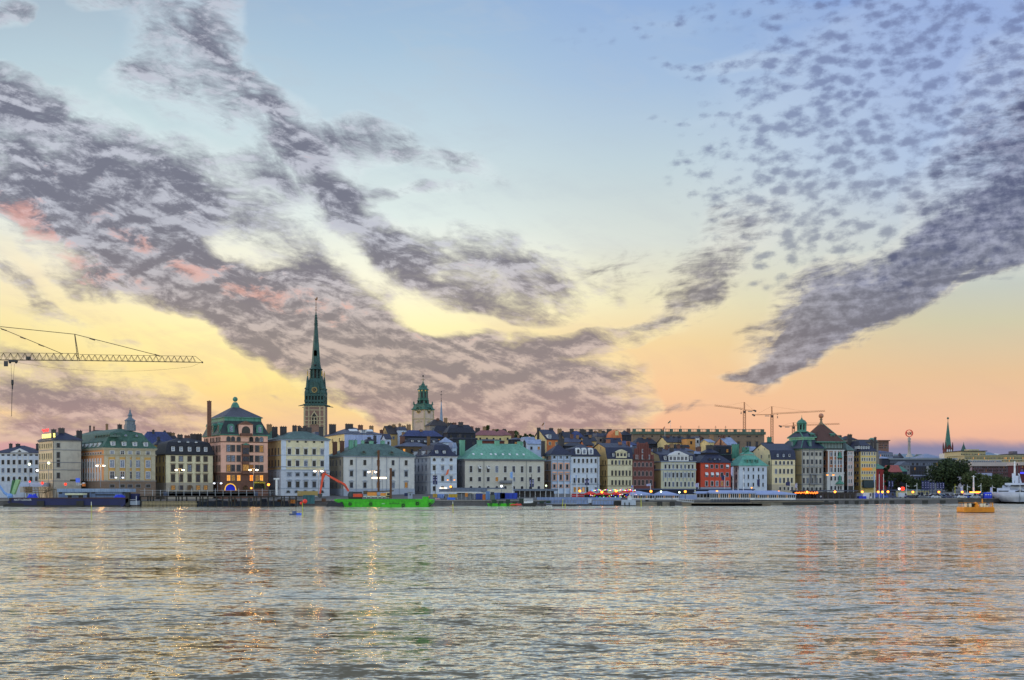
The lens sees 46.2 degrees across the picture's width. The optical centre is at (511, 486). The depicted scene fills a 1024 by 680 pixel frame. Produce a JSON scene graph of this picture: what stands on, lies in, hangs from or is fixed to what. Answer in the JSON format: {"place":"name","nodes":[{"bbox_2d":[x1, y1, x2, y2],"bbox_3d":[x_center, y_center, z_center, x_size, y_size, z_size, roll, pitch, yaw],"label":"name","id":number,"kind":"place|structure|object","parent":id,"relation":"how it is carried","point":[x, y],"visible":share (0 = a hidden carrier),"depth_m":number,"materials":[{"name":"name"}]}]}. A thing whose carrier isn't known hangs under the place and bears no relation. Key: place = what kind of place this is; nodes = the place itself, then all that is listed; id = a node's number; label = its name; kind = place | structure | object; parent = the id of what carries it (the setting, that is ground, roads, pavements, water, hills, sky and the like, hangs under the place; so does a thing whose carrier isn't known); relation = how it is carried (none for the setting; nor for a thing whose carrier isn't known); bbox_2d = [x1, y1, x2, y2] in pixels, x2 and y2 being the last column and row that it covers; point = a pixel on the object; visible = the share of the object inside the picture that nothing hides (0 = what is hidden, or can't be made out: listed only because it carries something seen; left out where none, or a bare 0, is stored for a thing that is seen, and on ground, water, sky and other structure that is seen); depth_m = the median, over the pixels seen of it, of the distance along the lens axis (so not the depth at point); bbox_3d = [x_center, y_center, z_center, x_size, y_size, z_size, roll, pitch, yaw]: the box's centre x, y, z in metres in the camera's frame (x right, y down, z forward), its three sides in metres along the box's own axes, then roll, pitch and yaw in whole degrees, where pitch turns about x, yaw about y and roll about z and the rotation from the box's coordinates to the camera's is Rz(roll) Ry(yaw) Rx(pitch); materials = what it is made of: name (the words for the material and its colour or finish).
{"place":"outdoors","nodes":[
{"label":"outdoors","id":0,"kind":"place"},
{"bbox_2d":[57,489,135,496],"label":"work shed","id":1,"kind":"structure","parent":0,"point":[99,492],"depth_m":481.90,"materials":[{"name":"metal"}]},
{"bbox_2d":[0,326,202,415],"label":"tower crane","id":2,"kind":"object","parent":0,"point":[28,358],"visible":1,"depth_m":399.93,"materials":[{"name":"paint"}]},
{"bbox_2d":[303,495,314,503],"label":"container","id":3,"kind":"object","parent":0,"point":[310,499],"visible":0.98,"depth_m":476.00,"materials":[{"name":"metal"}]},
{"bbox_2d":[377,450,379,490],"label":"steel pile","id":4,"kind":"object","parent":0,"point":[378,470],"visible":1,"depth_m":471.88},
{"bbox_2d":[0,487,993,499],"bbox_3d":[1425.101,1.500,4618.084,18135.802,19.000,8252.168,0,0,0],"label":"ground","id":5,"kind":"structure","parent":0,"point":[421,496],"depth_m":531.47,"materials":[{"name":"concrete"}]},
{"bbox_2d":[0,443,38,497],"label":"town house","id":6,"kind":"structure","parent":5,"relation":"on","point":[15,461],"depth_m":530.54,"materials":[{"name":"white paint"}]},
{"bbox_2d":[20,482,49,491],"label":"white tarp shed","id":7,"kind":"structure","parent":5,"relation":"on","point":[31,484],"depth_m":500.00,"materials":[{"name":"fabric"}]},
{"bbox_2d":[23,486,56,497],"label":"scaffolding","id":8,"kind":"object","parent":5,"relation":"on","point":[38,490],"visible":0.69,"depth_m":495.17,"materials":[{"name":"brown metal"}]},
{"bbox_2d":[37,427,82,497],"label":"corner house","id":9,"kind":"structure","parent":5,"relation":"on","point":[60,452],"depth_m":507.18,"materials":[{"name":"grey paint"}]},
{"bbox_2d":[75,410,157,499],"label":"bank building","id":10,"kind":"structure","parent":5,"relation":"on","point":[127,452],"depth_m":506.72,"materials":[{"name":"paint"}]},
{"bbox_2d":[144,429,172,443],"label":"town house","id":11,"kind":"structure","parent":5,"relation":"on","point":[152,436],"depth_m":606.52,"materials":[{"name":"paint"}]},
{"bbox_2d":[155,433,214,498],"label":"town house","id":12,"kind":"structure","parent":5,"relation":"on","point":[193,455],"depth_m":520.37,"materials":[{"name":"beige paint"}]},
{"bbox_2d":[202,397,269,498],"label":"office block","id":13,"kind":"structure","parent":5,"relation":"on","point":[235,436],"depth_m":527.49,"materials":[{"name":"pink paint"}]},
{"bbox_2d":[268,425,330,497],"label":"town house","id":14,"kind":"structure","parent":5,"relation":"on","point":[298,455],"depth_m":537.11,"materials":[{"name":"beige paint"}]},
{"bbox_2d":[299,297,332,435],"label":"church tower","id":15,"kind":"structure","parent":5,"relation":"on","point":[315,405],"depth_m":684.55,"materials":[{"name":"metal"}]},
{"bbox_2d":[323,423,381,454],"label":"town house","id":16,"kind":"structure","parent":5,"relation":"on","point":[351,432],"depth_m":628.70,"materials":[{"name":"paint"}]},
{"bbox_2d":[329,439,415,495],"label":"town house","id":17,"kind":"structure","parent":5,"relation":"on","point":[351,465],"depth_m":549.09,"materials":[{"name":"paint"}]},
{"bbox_2d":[380,424,397,445],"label":"town house","id":18,"kind":"structure","parent":5,"relation":"on","point":[391,430],"depth_m":642.35,"materials":[{"name":"paint"}]},
{"bbox_2d":[395,423,410,444],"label":"town house","id":19,"kind":"structure","parent":5,"relation":"on","point":[399,429],"depth_m":641.47,"materials":[{"name":"paint"}]},
{"bbox_2d":[393,442,425,485],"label":"town house","id":20,"kind":"structure","parent":5,"relation":"on","point":[408,447],"depth_m":592.86,"materials":[{"name":"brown wood"}]},
{"bbox_2d":[399,436,440,444],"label":"town house","id":21,"kind":"structure","parent":5,"relation":"on","point":[418,440],"depth_m":603.44,"materials":[{"name":"paint"}]},
{"bbox_2d":[400,430,442,439],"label":"town house","id":22,"kind":"structure","parent":5,"relation":"on","point":[421,434],"depth_m":625.11,"materials":[{"name":"paint"}]},
{"bbox_2d":[411,375,434,429],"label":"cathedral tower","id":23,"kind":"structure","parent":5,"relation":"on","point":[422,409],"depth_m":743.43,"materials":[{"name":"paint"}]},
{"bbox_2d":[412,436,458,493],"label":"town house","id":24,"kind":"structure","parent":5,"relation":"on","point":[437,459],"depth_m":558.30,"materials":[{"name":"white paint"}]},
{"bbox_2d":[425,418,447,430],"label":"town house","id":25,"kind":"structure","parent":5,"relation":"on","point":[431,425],"depth_m":703.87,"materials":[{"name":"brick"}]},
{"bbox_2d":[432,422,455,438],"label":"town house","id":26,"kind":"structure","parent":5,"relation":"on","point":[436,428],"depth_m":664.68,"materials":[{"name":"paint"}]},
{"bbox_2d":[443,421,475,438],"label":"town house","id":27,"kind":"structure","parent":5,"relation":"on","point":[455,431],"depth_m":653.72,"materials":[{"name":"paint"}]},
{"bbox_2d":[449,434,477,455],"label":"town house","id":28,"kind":"structure","parent":5,"relation":"on","point":[470,442],"depth_m":612.84,"materials":[{"name":"paint"}]},
{"bbox_2d":[439,488,504,499],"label":"ferry shelter","id":29,"kind":"object","parent":5,"relation":"on","point":[460,492],"visible":0.92,"depth_m":504.00,"materials":[{"name":"white paint"}]},
{"bbox_2d":[470,426,503,439],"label":"town house","id":30,"kind":"structure","parent":5,"relation":"on","point":[484,433],"depth_m":704.45,"materials":[{"name":"brick"}]},
{"bbox_2d":[0,498,1000,505],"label":"quay wall","id":31,"kind":"structure","parent":5,"relation":"on","point":[618,502],"depth_m":498.77,"materials":[{"name":"stone"}]},
{"bbox_2d":[10,479,20,493],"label":"conveyor chute","id":32,"kind":"object","parent":31,"relation":"on","point":[14,486],"visible":1,"depth_m":490.00,"materials":[{"name":"green paint"}]},
{"bbox_2d":[537,497,620,504],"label":"boat","id":33,"kind":"object","parent":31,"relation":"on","point":[572,500],"visible":0.92,"depth_m":489.60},
{"bbox_2d":[750,491,796,499],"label":"marquee","id":34,"kind":"object","parent":31,"relation":"on","point":[775,495],"visible":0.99,"depth_m":514.10,"materials":[{"name":"white paint"}]},
{"bbox_2d":[457,439,546,493],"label":"stone hall","id":35,"kind":"structure","parent":5,"relation":"on","point":[481,465],"depth_m":567.31,"materials":[{"name":"paint"}]},
{"bbox_2d":[497,428,513,443],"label":"town house","id":36,"kind":"structure","parent":5,"relation":"on","point":[506,434],"depth_m":717.78,"materials":[{"name":"paint"}]},
{"bbox_2d":[523,439,541,457],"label":"town house","id":37,"kind":"structure","parent":5,"relation":"on","point":[533,445],"depth_m":601.78,"materials":[{"name":"paint"}]},
{"bbox_2d":[513,489,557,496],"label":"ferry canopy","id":38,"kind":"object","parent":5,"relation":"on","point":[537,492],"visible":0.79,"depth_m":509.00,"materials":[{"name":"metal"}]},
{"bbox_2d":[534,427,558,458],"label":"town house","id":39,"kind":"structure","parent":5,"relation":"on","point":[550,437],"depth_m":653.81,"materials":[{"name":"paint"}]},
{"bbox_2d":[541,439,572,493],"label":"town house","id":40,"kind":"structure","parent":5,"relation":"on","point":[558,460],"depth_m":576.87,"materials":[{"name":"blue paint"}]},
{"bbox_2d":[557,434,580,443],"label":"town house","id":41,"kind":"structure","parent":5,"relation":"on","point":[571,439],"depth_m":623.09,"materials":[{"name":"brick"}]},
{"bbox_2d":[566,445,600,493],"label":"town house","id":42,"kind":"structure","parent":5,"relation":"on","point":[584,462],"depth_m":580.26,"materials":[{"name":"white paint"}]},
{"bbox_2d":[592,429,611,443],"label":"town house","id":43,"kind":"structure","parent":5,"relation":"on","point":[598,436],"depth_m":700.95,"materials":[{"name":"paint"}]},
{"bbox_2d":[585,494,637,497],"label":"terrace","id":44,"kind":"structure","parent":5,"relation":"on","point":[623,495],"depth_m":518.00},
{"bbox_2d":[592,439,632,492],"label":"town house","id":45,"kind":"structure","parent":5,"relation":"on","point":[615,466],"depth_m":586.99,"materials":[{"name":"beige paint"}]},
{"bbox_2d":[606,430,621,440],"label":"town house","id":46,"kind":"structure","parent":5,"relation":"on","point":[614,434],"depth_m":691.29,"materials":[{"name":"metal"}]},
{"bbox_2d":[621,428,631,440],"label":"town house","id":47,"kind":"structure","parent":5,"relation":"on","point":[626,435],"depth_m":731.29,"materials":[{"name":"brick"}]},
{"bbox_2d":[628,491,654,498],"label":"marquee","id":48,"kind":"object","parent":5,"relation":"on","point":[642,496],"visible":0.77,"depth_m":511.95,"materials":[{"name":"fabric"}]},
{"bbox_2d":[631,442,653,488],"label":"town house","id":49,"kind":"structure","parent":5,"relation":"on","point":[643,467],"depth_m":590.49,"materials":[{"name":"paint"}]},
{"bbox_2d":[633,436,656,448],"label":"town house","id":50,"kind":"structure","parent":5,"relation":"on","point":[652,443],"depth_m":673.26,"materials":[{"name":"metal"}]},
{"bbox_2d":[631,489,694,493],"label":"flat roof kiosk","id":51,"kind":"object","parent":5,"relation":"on","point":[676,491],"visible":0.71,"depth_m":530.50,"materials":[{"name":"stone"}]},
{"bbox_2d":[655,491,678,498],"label":"marquee","id":52,"kind":"object","parent":5,"relation":"on","point":[663,494],"visible":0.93,"depth_m":513.95,"materials":[{"name":"white paint"}]},
{"bbox_2d":[657,436,682,448],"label":"town house","id":53,"kind":"structure","parent":5,"relation":"on","point":[662,441],"depth_m":664.99,"materials":[{"name":"brick"}]},
{"bbox_2d":[651,447,696,491],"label":"town house","id":54,"kind":"structure","parent":5,"relation":"on","point":[673,469],"depth_m":596.89,"materials":[{"name":"beige paint"}]},
{"bbox_2d":[664,443,693,453],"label":"town house","id":55,"kind":"structure","parent":5,"relation":"on","point":[678,448],"depth_m":625.52,"materials":[{"name":"brick"}]},
{"bbox_2d":[682,435,695,450],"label":"town house","id":56,"kind":"structure","parent":5,"relation":"on","point":[689,440],"depth_m":656.08,"materials":[{"name":"paint"}]},
{"bbox_2d":[630,426,765,453],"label":"palace","id":57,"kind":"structure","parent":5,"relation":"on","point":[744,438],"depth_m":804.69,"materials":[{"name":"stone"}]},
{"bbox_2d":[693,491,709,498],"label":"marquee","id":58,"kind":"object","parent":5,"relation":"on","point":[703,494],"visible":0.83,"depth_m":518.10,"materials":[{"name":"fabric"}]},
{"bbox_2d":[699,439,713,451],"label":"town house","id":59,"kind":"structure","parent":5,"relation":"on","point":[703,442],"depth_m":644.99,"materials":[{"name":"paint"}]},
{"bbox_2d":[696,444,732,488],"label":"town house","id":60,"kind":"structure","parent":5,"relation":"on","point":[712,467],"depth_m":604.26,"materials":[{"name":"red paint"}]},
{"bbox_2d":[713,445,731,460],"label":"town house","id":61,"kind":"structure","parent":5,"relation":"on","point":[723,449],"depth_m":632.28,"materials":[{"name":"paint"}]},
{"bbox_2d":[709,434,736,459],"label":"town house","id":62,"kind":"structure","parent":5,"relation":"on","point":[723,440],"depth_m":646.49,"materials":[{"name":"metal"}]},
{"bbox_2d":[707,490,755,499],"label":"marquee","id":63,"kind":"object","parent":5,"relation":"on","point":[727,494],"visible":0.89,"depth_m":512.10,"materials":[{"name":"fabric"}]},
{"bbox_2d":[731,444,768,490],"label":"town house","id":64,"kind":"structure","parent":5,"relation":"on","point":[751,464],"depth_m":612.10,"materials":[{"name":"white paint"}]},
{"bbox_2d":[752,443,795,492],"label":"town house","id":65,"kind":"structure","parent":5,"relation":"on","point":[779,459],"depth_m":617.83,"materials":[{"name":"paint"}]},
{"bbox_2d":[752,406,824,442],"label":"tower crane","id":66,"kind":"object","parent":5,"relation":"on","point":[771,416],"visible":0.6,"depth_m":1349.68,"materials":[{"name":"orange paint"}]},
{"bbox_2d":[785,417,825,491],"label":"office block","id":67,"kind":"structure","parent":5,"relation":"on","point":[809,465],"depth_m":624.61,"materials":[{"name":"paint"}]},
{"bbox_2d":[790,490,857,498],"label":"harbour building","id":68,"kind":"structure","parent":5,"relation":"on","point":[837,495],"depth_m":546.00,"materials":[{"name":"stone"}]},
{"bbox_2d":[809,413,845,491],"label":"office block","id":69,"kind":"structure","parent":5,"relation":"on","point":[830,440],"depth_m":628.44,"materials":[{"name":"paint"}]},
{"bbox_2d":[843,443,854,491],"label":"town house","id":70,"kind":"structure","parent":5,"relation":"on","point":[848,467],"depth_m":631.97,"materials":[{"name":"paint"}]},
{"bbox_2d":[847,434,876,492],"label":"hotel","id":71,"kind":"structure","parent":5,"relation":"on","point":[864,462],"depth_m":635.42,"materials":[{"name":"paint"}]},
{"bbox_2d":[876,464,885,490],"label":"building","id":72,"kind":"structure","parent":5,"relation":"on","point":[879,473],"depth_m":690.00,"materials":[{"name":"paint"}]},
{"bbox_2d":[877,440,889,451],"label":"office tower","id":73,"kind":"structure","parent":5,"relation":"on","point":[883,445],"depth_m":1150.00,"materials":[{"name":"metal"}]},
{"bbox_2d":[882,465,890,489],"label":"broadleaf tree","id":74,"kind":"object","parent":5,"relation":"on","point":[886,472],"visible":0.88,"depth_m":669.60,"materials":[{"name":"green plant"}]},
{"bbox_2d":[884,465,901,489],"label":"building","id":75,"kind":"structure","parent":5,"relation":"on","point":[894,468],"depth_m":722.74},
{"bbox_2d":[886,472,905,489],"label":"broadleaf tree","id":76,"kind":"object","parent":5,"relation":"on","point":[897,476],"visible":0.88,"depth_m":664.45,"materials":[{"name":"green plant"}]},
{"bbox_2d":[894,461,909,488],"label":"building","id":77,"kind":"structure","parent":5,"relation":"on","point":[905,465],"depth_m":800.00,"materials":[{"name":"metal"}]},
{"bbox_2d":[902,474,919,488],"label":"broadleaf tree","id":78,"kind":"object","parent":5,"relation":"on","point":[911,482],"visible":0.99,"depth_m":658.67,"materials":[{"name":"green plant"}]},
{"bbox_2d":[896,489,928,497],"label":"quay hut","id":79,"kind":"object","parent":5,"relation":"on","point":[917,492],"visible":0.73,"depth_m":574.00,"materials":[{"name":"metal"}]},
{"bbox_2d":[910,466,925,474],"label":"building","id":80,"kind":"structure","parent":5,"relation":"on","point":[917,470],"depth_m":820.00,"materials":[{"name":"metal"}]},
{"bbox_2d":[889,458,957,486],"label":"exhibition hall","id":81,"kind":"structure","parent":5,"relation":"on","point":[919,461],"depth_m":899.97,"materials":[{"name":"metal"}]},
{"bbox_2d":[923,457,971,491],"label":"broadleaf tree","id":82,"kind":"object","parent":5,"relation":"on","point":[947,471],"visible":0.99,"depth_m":684.50,"materials":[{"name":"green plant"}]},
{"bbox_2d":[942,417,952,451],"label":"church tower","id":83,"kind":"structure","parent":5,"relation":"on","point":[947,447],"depth_m":1497.40,"materials":[{"name":"metal"}]},
{"bbox_2d":[943,451,985,457],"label":"office block","id":84,"kind":"structure","parent":5,"relation":"on","point":[952,453],"depth_m":1050.00,"materials":[{"name":"beige concrete"}]},
{"bbox_2d":[959,470,981,491],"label":"broadleaf tree","id":85,"kind":"object","parent":5,"relation":"on","point":[967,478],"visible":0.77,"depth_m":677.56,"materials":[{"name":"green plant"}]},
{"bbox_2d":[946,455,1023,461],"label":"office block","id":86,"kind":"structure","parent":5,"relation":"on","point":[1011,458],"depth_m":980.00,"materials":[{"name":"beige concrete"}]},
{"bbox_2d":[963,462,1010,476],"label":"office block","id":87,"kind":"structure","parent":5,"relation":"on","point":[999,468],"depth_m":859.65,"materials":[{"name":"brick"}]},
{"bbox_2d":[977,473,1008,491],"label":"broadleaf tree","id":88,"kind":"object","parent":5,"relation":"on","point":[987,482],"visible":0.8,"depth_m":669.31,"materials":[{"name":"green plant"}]},
{"bbox_2d":[1007,462,1023,482],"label":"building","id":89,"kind":"structure","parent":5,"relation":"on","point":[1020,468],"depth_m":803.23,"materials":[{"name":"brick"}]},
{"bbox_2d":[0,503,1023,679],"bbox_3d":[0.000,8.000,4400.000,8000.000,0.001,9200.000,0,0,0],"label":"water","id":90,"kind":"structure","parent":0,"point":[861,592],"depth_m":89.41,"materials":[{"name":"liquid"}]},
{"bbox_2d":[3,498,126,506],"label":"cargo barge","id":91,"kind":"object","parent":90,"relation":"on","point":[64,502],"visible":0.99,"depth_m":470.00,"materials":[{"name":"blue paint"}]},
{"bbox_2d":[65,493,86,497],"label":"site cabin","id":92,"kind":"object","parent":91,"relation":"on","point":[76,495],"visible":0.95,"depth_m":473.95,"materials":[{"name":"metal"}]},
{"bbox_2d":[130,494,139,504],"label":"container","id":93,"kind":"object","parent":91,"relation":"on","point":[135,499],"visible":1,"depth_m":472.00,"materials":[{"name":"blue paint"}]},
{"bbox_2d":[142,501,194,506],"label":"landing stage","id":94,"kind":"object","parent":90,"relation":"in","point":[168,503],"visible":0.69,"depth_m":470.13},
{"bbox_2d":[139,490,302,505],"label":"construction pier","id":95,"kind":"structure","parent":90,"relation":"in","point":[207,494],"depth_m":474.52,"materials":[{"name":"black"}]},
{"bbox_2d":[297,491,317,495],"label":"fence","id":96,"kind":"object","parent":95,"relation":"on","point":[302,493],"visible":1,"depth_m":480.00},
{"bbox_2d":[197,498,325,505],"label":"pontoon","id":97,"kind":"object","parent":90,"relation":"on","point":[264,502],"visible":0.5,"depth_m":482.00,"materials":[{"name":"brown metal"}]},
{"bbox_2d":[10,508,613,511],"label":"floating boom","id":98,"kind":"object","parent":90,"relation":"on","point":[303,510],"visible":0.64,"depth_m":388.04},
{"bbox_2d":[334,497,434,506],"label":"work barge","id":99,"kind":"object","parent":90,"relation":"on","point":[425,502],"visible":1,"depth_m":463.00,"materials":[{"name":"green paint"}]},
{"bbox_2d":[318,471,362,498],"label":"excavator","id":100,"kind":"object","parent":99,"relation":"on","point":[354,495],"visible":1,"depth_m":468.10,"materials":[{"name":"orange paint"}]},
{"bbox_2d":[363,490,393,498],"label":"truck crane","id":101,"kind":"object","parent":99,"relation":"on","point":[370,494],"visible":1,"depth_m":467.10,"materials":[{"name":"orange paint"}]},
{"bbox_2d":[487,495,550,505],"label":"work pontoon","id":102,"kind":"object","parent":90,"relation":"on","point":[495,503],"visible":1,"depth_m":479.00,"materials":[{"name":"green paint"}]},
{"bbox_2d":[636,502,674,505],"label":"timber platform","id":103,"kind":"structure","parent":90,"relation":"in","point":[655,503],"depth_m":487.51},
{"bbox_2d":[680,499,770,505],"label":"pleasure pier","id":104,"kind":"structure","parent":90,"relation":"in","point":[730,503],"depth_m":484.00,"materials":[{"name":"grey wood"}]},
{"bbox_2d":[750,501,833,504],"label":"piled dock","id":105,"kind":"object","parent":90,"relation":"in","point":[795,502],"visible":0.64,"depth_m":503.98,"materials":[{"name":"concrete"}]},
{"bbox_2d":[957,499,994,512],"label":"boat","id":106,"kind":"object","parent":90,"relation":"on","point":[975,507],"visible":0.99,"depth_m":362.00,"materials":[{"name":"orange paint"}]},
{"bbox_2d":[992,461,1023,503],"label":"white ship","id":107,"kind":"object","parent":90,"relation":"on","point":[1011,493],"visible":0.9,"depth_m":563.60,"materials":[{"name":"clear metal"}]},
{"bbox_2d":[0,0,1023,455],"label":"sky","id":108,"kind":"structure","parent":0,"point":[566,215],"materials":[{"name":"blue"}]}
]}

